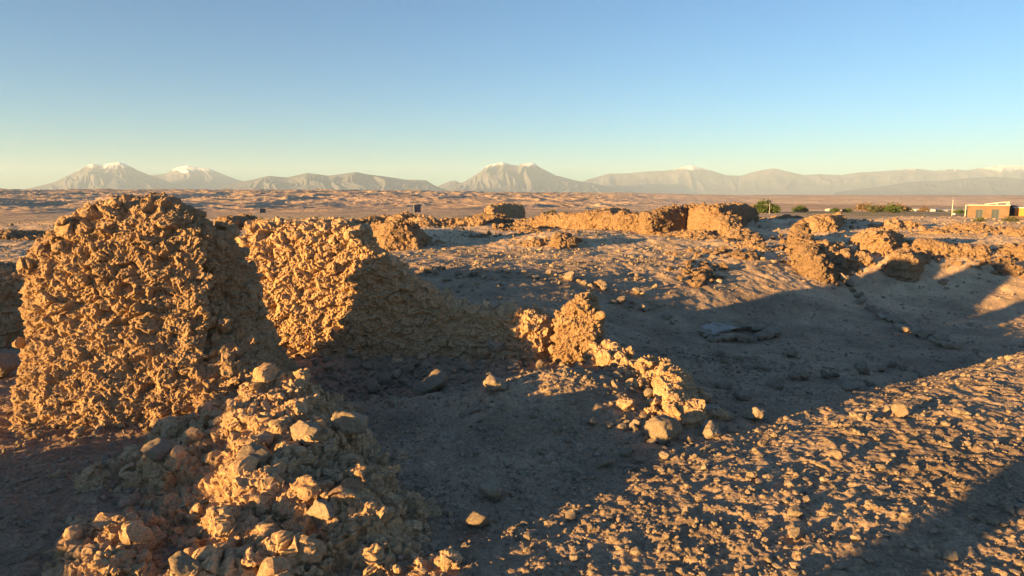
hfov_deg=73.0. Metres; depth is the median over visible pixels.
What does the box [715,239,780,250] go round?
ruined wall
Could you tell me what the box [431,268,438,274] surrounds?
loose stone
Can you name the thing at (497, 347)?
loose stone
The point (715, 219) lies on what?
ruined wall
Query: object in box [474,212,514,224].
ruined wall
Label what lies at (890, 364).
loose stone
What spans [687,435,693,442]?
loose stone
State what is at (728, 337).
loose stone
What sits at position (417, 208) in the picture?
information board
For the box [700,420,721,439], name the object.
loose stone
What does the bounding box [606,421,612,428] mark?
loose stone
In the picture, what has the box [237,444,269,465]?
loose stone
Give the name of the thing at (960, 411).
loose stone
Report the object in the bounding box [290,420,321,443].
loose stone
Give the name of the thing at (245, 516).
rubble heap
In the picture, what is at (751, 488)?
loose stone
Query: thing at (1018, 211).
house
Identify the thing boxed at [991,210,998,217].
glazed door
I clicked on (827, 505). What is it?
loose stone
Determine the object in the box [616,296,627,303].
loose stone
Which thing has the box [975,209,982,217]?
glazed door
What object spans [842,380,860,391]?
loose stone
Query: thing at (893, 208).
tree
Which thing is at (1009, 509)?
loose stone
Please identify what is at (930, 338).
loose stone
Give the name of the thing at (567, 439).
loose stone
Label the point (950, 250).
ruined wall
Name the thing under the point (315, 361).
loose stone
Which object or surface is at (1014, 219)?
bush
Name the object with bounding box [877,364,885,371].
loose stone
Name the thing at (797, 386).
loose stone
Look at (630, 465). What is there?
loose stone
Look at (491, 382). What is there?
loose stone
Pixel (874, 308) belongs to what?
loose stone
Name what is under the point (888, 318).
loose stone
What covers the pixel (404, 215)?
ruined wall
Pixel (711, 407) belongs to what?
loose stone
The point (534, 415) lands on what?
loose stone
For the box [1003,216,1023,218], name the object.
garden wall
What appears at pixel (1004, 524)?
loose stone
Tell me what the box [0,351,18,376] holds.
loose stone
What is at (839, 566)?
loose stone
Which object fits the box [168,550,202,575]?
loose stone
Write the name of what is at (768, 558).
loose stone
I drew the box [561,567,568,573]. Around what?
loose stone
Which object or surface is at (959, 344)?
loose stone
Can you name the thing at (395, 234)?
ruined wall
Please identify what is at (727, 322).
loose stone
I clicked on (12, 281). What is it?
ruined wall
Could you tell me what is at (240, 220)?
ruined wall
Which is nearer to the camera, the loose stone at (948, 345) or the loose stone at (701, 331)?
the loose stone at (948, 345)
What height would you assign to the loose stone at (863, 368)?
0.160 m
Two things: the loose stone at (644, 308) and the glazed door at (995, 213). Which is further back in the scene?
the glazed door at (995, 213)
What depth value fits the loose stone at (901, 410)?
5.01 m
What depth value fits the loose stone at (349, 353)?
7.42 m
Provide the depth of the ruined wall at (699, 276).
13.64 m
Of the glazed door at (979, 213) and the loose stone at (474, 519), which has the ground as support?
the loose stone at (474, 519)
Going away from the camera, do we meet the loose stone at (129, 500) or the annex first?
the loose stone at (129, 500)
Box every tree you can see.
[753,199,780,212]
[851,201,871,211]
[865,204,882,212]
[882,202,902,212]
[886,202,907,209]
[904,206,915,211]
[916,205,929,211]
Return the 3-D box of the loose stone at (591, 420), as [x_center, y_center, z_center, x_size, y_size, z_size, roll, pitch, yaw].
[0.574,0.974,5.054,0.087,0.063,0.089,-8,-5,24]
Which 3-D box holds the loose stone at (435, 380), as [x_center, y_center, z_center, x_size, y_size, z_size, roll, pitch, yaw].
[-0.705,0.853,6.080,0.318,0.272,0.207,-7,11,-41]
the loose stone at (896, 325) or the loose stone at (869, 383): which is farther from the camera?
the loose stone at (896, 325)
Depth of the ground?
5.32 m
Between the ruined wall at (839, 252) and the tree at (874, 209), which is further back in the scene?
the tree at (874, 209)
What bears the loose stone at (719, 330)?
on the ground
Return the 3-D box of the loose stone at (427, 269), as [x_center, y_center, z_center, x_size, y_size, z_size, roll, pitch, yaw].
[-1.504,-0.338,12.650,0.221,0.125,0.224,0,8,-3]
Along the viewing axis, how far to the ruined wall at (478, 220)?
28.72 m
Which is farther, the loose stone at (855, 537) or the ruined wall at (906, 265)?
the ruined wall at (906, 265)
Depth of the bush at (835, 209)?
208.57 m
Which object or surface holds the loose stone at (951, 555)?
on the ground
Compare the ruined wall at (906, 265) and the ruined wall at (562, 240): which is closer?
the ruined wall at (906, 265)
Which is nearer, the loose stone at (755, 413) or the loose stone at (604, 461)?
the loose stone at (604, 461)
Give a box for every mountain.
[25,162,187,189]
[151,165,243,189]
[216,172,447,190]
[437,181,459,187]
[441,162,635,192]
[583,165,1023,194]
[835,177,1023,194]
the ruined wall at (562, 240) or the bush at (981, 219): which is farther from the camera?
the bush at (981, 219)
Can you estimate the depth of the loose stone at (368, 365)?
7.17 m
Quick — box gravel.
[0,216,1023,575]
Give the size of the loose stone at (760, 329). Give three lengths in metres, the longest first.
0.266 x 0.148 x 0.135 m
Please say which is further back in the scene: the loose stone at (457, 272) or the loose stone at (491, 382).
the loose stone at (457, 272)
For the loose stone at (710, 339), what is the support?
on the ground
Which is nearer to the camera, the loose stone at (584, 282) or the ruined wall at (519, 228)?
the loose stone at (584, 282)
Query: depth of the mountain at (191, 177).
12593.20 m
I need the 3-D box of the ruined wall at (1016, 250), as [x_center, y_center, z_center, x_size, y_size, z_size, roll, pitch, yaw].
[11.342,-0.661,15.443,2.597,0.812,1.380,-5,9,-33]
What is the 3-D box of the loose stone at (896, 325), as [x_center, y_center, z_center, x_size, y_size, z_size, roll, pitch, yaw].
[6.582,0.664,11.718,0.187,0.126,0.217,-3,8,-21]
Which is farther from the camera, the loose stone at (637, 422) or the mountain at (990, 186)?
the mountain at (990, 186)
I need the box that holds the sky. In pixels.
[0,0,1023,189]
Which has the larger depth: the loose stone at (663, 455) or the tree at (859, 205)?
the tree at (859, 205)
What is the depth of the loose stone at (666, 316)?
11.47 m
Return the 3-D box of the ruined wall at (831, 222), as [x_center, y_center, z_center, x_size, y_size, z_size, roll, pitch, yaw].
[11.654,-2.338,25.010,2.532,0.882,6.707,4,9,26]
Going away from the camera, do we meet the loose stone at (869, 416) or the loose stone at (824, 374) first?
the loose stone at (869, 416)
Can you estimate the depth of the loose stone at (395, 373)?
6.99 m
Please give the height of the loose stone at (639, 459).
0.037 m
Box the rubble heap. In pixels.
[37,362,462,575]
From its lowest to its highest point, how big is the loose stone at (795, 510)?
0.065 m
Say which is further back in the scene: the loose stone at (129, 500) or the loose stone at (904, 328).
the loose stone at (904, 328)
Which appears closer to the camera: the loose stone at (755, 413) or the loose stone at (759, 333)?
the loose stone at (755, 413)
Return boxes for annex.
[1009,205,1019,215]
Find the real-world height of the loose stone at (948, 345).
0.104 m
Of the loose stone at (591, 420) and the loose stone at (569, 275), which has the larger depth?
the loose stone at (569, 275)
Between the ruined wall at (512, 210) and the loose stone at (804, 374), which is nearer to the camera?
the loose stone at (804, 374)
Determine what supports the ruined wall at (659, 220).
on the ground
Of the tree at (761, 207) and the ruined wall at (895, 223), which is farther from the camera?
the tree at (761, 207)
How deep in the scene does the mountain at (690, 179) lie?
14105.57 m
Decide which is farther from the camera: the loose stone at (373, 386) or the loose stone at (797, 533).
the loose stone at (373, 386)
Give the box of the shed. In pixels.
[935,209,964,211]
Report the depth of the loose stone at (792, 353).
9.56 m
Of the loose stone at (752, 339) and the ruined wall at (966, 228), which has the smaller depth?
the loose stone at (752, 339)
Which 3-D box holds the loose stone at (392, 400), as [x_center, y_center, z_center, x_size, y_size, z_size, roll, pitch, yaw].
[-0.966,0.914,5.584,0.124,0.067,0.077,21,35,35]
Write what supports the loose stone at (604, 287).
on the ground
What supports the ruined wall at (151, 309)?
on the ground
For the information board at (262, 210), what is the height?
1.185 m
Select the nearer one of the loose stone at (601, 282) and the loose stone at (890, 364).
the loose stone at (890, 364)
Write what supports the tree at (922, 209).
on the ground
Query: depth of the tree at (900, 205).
256.06 m
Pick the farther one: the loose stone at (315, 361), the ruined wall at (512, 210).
the ruined wall at (512, 210)
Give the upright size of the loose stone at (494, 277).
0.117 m
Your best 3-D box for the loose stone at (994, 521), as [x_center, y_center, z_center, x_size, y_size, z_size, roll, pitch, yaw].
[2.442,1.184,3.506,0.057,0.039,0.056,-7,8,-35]
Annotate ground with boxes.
[0,188,1023,575]
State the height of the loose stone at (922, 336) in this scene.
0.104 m
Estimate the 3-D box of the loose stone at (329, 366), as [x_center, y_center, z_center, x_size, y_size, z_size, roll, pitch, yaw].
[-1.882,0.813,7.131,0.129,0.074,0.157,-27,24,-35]
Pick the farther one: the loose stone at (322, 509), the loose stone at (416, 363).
the loose stone at (416, 363)
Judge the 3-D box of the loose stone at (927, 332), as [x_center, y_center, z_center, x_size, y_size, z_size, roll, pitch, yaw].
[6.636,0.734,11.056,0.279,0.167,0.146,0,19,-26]
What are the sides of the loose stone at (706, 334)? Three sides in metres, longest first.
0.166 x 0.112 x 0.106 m
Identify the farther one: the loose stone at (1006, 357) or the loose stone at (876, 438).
the loose stone at (1006, 357)
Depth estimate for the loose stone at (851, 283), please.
14.32 m
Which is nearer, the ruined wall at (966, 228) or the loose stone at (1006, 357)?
the loose stone at (1006, 357)
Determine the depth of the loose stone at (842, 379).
7.68 m
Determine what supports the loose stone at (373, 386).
on the ground
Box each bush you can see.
[791,204,808,211]
[829,207,839,211]
[842,207,852,211]
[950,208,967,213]
[973,217,986,221]
[1002,216,1021,221]
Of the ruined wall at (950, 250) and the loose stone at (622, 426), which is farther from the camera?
the ruined wall at (950, 250)
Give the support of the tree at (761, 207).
on the ground
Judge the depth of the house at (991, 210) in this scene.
147.22 m
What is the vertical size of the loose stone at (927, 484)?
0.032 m
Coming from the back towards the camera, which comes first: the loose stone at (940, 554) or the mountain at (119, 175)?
the mountain at (119, 175)
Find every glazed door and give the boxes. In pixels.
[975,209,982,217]
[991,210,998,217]
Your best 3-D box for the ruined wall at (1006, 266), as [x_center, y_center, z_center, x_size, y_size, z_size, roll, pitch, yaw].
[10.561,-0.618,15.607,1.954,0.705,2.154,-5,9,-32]
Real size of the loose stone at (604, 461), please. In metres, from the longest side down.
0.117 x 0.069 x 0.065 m
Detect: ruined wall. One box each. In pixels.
[0,229,45,240]
[0,261,27,348]
[8,191,345,448]
[214,213,262,230]
[235,216,555,372]
[346,214,389,224]
[368,218,444,250]
[386,211,436,221]
[415,215,486,227]
[450,227,578,246]
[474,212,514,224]
[484,202,525,218]
[486,223,553,233]
[513,209,639,232]
[545,232,581,250]
[575,339,729,428]
[597,206,629,211]
[637,204,689,234]
[660,229,742,241]
[666,246,780,260]
[667,259,728,287]
[685,202,780,241]
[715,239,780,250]
[719,202,762,227]
[759,214,803,218]
[773,230,835,283]
[779,219,811,237]
[784,239,888,270]
[802,251,861,291]
[803,212,872,232]
[845,227,918,252]
[868,217,926,229]
[879,222,1023,236]
[880,241,992,284]
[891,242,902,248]
[911,238,997,274]
[941,245,1023,276]
[970,243,1023,278]
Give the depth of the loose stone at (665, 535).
3.41 m
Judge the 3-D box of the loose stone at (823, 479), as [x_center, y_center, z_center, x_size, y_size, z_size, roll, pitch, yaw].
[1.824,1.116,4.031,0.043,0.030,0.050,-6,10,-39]
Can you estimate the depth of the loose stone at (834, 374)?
8.16 m
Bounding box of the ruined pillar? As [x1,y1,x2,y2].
[548,292,606,366]
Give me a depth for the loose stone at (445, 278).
11.95 m
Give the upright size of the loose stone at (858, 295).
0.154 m
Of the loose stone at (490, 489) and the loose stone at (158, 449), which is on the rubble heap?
the loose stone at (158, 449)
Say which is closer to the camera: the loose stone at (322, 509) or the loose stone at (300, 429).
the loose stone at (322, 509)
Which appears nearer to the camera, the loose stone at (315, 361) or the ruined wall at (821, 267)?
the loose stone at (315, 361)
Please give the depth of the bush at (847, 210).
210.26 m
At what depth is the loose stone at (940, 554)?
3.22 m
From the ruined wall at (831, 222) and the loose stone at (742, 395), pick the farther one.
the ruined wall at (831, 222)
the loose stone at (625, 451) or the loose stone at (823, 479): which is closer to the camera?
the loose stone at (823, 479)
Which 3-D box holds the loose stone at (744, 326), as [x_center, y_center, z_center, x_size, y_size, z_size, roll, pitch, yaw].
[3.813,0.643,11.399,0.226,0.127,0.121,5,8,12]
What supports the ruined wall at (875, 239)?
on the ground
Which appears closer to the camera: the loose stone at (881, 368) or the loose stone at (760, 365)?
the loose stone at (760, 365)
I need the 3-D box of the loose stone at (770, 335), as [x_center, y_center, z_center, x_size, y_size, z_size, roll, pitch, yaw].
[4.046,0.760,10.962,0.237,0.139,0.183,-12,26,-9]
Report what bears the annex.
on the ground
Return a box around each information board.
[259,208,265,214]
[413,205,420,213]
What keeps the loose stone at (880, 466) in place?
on the ground
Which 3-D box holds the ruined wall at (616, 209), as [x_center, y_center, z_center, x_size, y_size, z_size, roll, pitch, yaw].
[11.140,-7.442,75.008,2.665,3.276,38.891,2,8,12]
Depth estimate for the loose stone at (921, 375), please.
8.06 m
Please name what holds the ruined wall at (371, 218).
on the ground
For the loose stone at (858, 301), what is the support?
on the ground
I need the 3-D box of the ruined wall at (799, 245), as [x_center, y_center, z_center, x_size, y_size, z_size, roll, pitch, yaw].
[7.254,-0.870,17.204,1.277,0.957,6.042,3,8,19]
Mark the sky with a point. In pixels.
(437, 92)
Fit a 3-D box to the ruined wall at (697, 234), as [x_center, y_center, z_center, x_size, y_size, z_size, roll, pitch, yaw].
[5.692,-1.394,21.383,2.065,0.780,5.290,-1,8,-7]
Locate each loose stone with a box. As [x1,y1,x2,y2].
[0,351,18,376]
[117,492,141,508]
[141,437,174,460]
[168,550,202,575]
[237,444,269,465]
[256,430,274,447]
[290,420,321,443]
[307,499,335,520]
[311,356,318,365]
[324,362,335,370]
[330,411,368,433]
[345,349,354,356]
[362,362,372,369]
[366,379,380,393]
[386,396,397,406]
[391,369,401,378]
[412,360,420,366]
[414,369,449,395]
[423,266,434,272]
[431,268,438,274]
[441,276,451,281]
[448,367,456,372]
[454,269,464,277]
[459,510,489,527]
[467,407,477,412]
[469,266,480,276]
[477,478,501,501]
[483,374,506,390]
[486,339,506,352]
[490,275,497,280]
[503,461,510,466]
[529,412,537,417]
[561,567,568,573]
[563,271,575,279]
[564,437,571,442]
[580,280,587,284]
[584,417,595,424]
[596,279,606,287]
[597,456,613,466]
[599,285,607,289]
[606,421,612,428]
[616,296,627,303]
[616,423,627,430]
[619,447,632,456]
[626,463,636,469]
[627,419,641,429]
[632,287,640,293]
[634,457,644,462]
[639,305,647,311]
[644,414,682,443]
[659,451,668,459]
[661,312,672,319]
[662,531,670,538]
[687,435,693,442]
[698,329,706,334]
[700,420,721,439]
[701,322,737,335]
[703,331,711,337]
[705,404,719,412]
[707,336,716,343]
[713,379,732,389]
[719,333,735,341]
[720,320,736,326]
[725,424,737,432]
[726,411,733,420]
[733,391,751,400]
[735,333,750,342]
[738,323,749,330]
[743,407,765,419]
[746,471,757,478]
[748,323,764,331]
[748,337,757,342]
[748,485,755,491]
[753,332,766,340]
[753,360,768,370]
[754,324,765,331]
[755,330,764,338]
[762,326,776,336]
[764,377,784,389]
[764,554,773,562]
[765,332,773,339]
[775,329,781,336]
[786,349,798,356]
[787,373,799,379]
[787,504,802,516]
[787,527,804,539]
[793,384,801,388]
[794,369,808,380]
[819,476,829,481]
[820,369,831,378]
[823,503,831,508]
[830,371,839,376]
[831,449,842,459]
[834,562,845,570]
[838,376,855,386]
[840,273,846,280]
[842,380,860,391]
[847,281,853,286]
[850,534,861,539]
[854,292,863,297]
[855,298,863,304]
[855,363,869,375]
[862,379,875,386]
[865,414,873,419]
[869,305,876,312]
[872,435,880,440]
[875,464,886,469]
[877,313,886,319]
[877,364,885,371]
[884,360,897,367]
[885,315,897,321]
[891,403,910,417]
[892,319,905,325]
[893,323,905,329]
[898,364,906,369]
[899,325,910,331]
[910,327,922,333]
[912,330,921,335]
[918,333,926,338]
[918,373,927,378]
[920,328,934,337]
[923,481,932,487]
[928,336,936,341]
[932,340,940,345]
[936,551,942,558]
[940,341,955,348]
[943,550,958,561]
[952,407,965,414]
[953,340,963,349]
[987,518,999,524]
[999,522,1009,527]
[1004,355,1014,360]
[1005,505,1014,514]
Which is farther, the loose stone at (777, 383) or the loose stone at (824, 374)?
the loose stone at (824, 374)
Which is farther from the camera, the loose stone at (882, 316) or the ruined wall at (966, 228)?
the ruined wall at (966, 228)
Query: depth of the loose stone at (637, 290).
12.25 m
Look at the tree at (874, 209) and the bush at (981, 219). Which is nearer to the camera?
the bush at (981, 219)
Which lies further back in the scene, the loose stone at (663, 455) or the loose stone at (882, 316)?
the loose stone at (882, 316)
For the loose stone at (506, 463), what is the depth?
4.46 m
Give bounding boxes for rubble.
[0,216,1023,575]
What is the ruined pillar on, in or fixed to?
on the ground
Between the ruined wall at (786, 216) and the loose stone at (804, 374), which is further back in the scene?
the ruined wall at (786, 216)
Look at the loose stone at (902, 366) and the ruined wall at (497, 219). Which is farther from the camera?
the ruined wall at (497, 219)
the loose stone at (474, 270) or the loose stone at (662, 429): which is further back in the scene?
the loose stone at (474, 270)
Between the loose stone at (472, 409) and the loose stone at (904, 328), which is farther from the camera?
the loose stone at (904, 328)
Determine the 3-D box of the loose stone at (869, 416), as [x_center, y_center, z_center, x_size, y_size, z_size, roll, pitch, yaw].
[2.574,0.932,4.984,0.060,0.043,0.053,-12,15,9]
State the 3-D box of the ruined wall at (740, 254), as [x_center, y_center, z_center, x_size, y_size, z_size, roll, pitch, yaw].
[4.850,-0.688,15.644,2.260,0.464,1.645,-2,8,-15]
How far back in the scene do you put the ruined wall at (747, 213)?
24.88 m
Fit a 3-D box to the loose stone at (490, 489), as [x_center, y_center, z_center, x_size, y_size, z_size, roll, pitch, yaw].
[-0.130,1.171,3.989,0.133,0.129,0.182,-1,8,-9]
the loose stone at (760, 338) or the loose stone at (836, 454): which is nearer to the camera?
the loose stone at (836, 454)
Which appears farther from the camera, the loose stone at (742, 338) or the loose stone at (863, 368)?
the loose stone at (742, 338)
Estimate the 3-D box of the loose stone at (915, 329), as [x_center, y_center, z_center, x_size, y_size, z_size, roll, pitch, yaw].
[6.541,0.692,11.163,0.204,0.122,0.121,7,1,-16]
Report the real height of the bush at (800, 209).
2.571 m
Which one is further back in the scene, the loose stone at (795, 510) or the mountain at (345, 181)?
the mountain at (345, 181)
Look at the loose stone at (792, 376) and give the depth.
7.67 m
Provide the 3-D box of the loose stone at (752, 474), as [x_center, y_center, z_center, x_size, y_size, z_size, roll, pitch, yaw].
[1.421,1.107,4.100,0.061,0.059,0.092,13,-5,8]
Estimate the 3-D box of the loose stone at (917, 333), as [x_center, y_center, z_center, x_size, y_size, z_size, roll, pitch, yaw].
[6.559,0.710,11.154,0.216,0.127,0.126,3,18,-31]
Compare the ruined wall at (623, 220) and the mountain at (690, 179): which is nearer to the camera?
the ruined wall at (623, 220)
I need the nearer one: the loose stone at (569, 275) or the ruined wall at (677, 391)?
the ruined wall at (677, 391)
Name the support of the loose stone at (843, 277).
on the ground
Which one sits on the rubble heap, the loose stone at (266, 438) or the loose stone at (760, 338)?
the loose stone at (266, 438)
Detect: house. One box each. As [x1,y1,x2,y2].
[965,202,1010,217]
[1013,207,1023,215]
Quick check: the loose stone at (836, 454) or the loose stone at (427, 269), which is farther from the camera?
the loose stone at (427, 269)
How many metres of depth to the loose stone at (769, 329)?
11.04 m
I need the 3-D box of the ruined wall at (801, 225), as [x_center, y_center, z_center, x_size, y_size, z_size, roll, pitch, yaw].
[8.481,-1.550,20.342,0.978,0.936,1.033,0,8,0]
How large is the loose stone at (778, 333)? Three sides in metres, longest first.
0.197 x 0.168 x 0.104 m
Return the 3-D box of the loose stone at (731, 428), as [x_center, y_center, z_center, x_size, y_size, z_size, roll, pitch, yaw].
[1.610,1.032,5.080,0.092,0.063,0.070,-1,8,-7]
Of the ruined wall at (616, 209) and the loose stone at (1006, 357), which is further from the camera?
the ruined wall at (616, 209)
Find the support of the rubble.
on the ground
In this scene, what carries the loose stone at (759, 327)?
on the ground
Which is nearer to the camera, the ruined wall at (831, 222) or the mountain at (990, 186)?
the ruined wall at (831, 222)
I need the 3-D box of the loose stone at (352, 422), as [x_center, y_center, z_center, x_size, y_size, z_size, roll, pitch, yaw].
[-1.029,0.844,4.389,0.237,0.178,0.179,-2,8,-11]
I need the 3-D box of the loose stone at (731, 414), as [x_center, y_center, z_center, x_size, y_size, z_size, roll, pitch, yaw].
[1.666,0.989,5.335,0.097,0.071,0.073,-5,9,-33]
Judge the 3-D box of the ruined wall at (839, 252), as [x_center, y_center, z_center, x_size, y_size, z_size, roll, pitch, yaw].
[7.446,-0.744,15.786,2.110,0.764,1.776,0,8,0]
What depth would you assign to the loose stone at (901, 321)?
11.87 m
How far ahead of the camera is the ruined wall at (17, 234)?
19.99 m
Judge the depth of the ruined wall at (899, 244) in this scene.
15.94 m
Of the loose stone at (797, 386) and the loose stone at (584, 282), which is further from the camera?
the loose stone at (584, 282)
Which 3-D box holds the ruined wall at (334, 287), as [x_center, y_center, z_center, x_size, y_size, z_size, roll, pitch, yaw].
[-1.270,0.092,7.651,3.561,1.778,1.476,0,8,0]
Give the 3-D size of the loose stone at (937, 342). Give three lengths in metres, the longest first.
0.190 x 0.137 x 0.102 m
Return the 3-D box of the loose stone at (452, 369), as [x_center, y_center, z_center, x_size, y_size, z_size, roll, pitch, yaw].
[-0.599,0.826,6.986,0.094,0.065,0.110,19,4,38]
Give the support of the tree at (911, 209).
on the ground
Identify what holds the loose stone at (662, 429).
on the ground

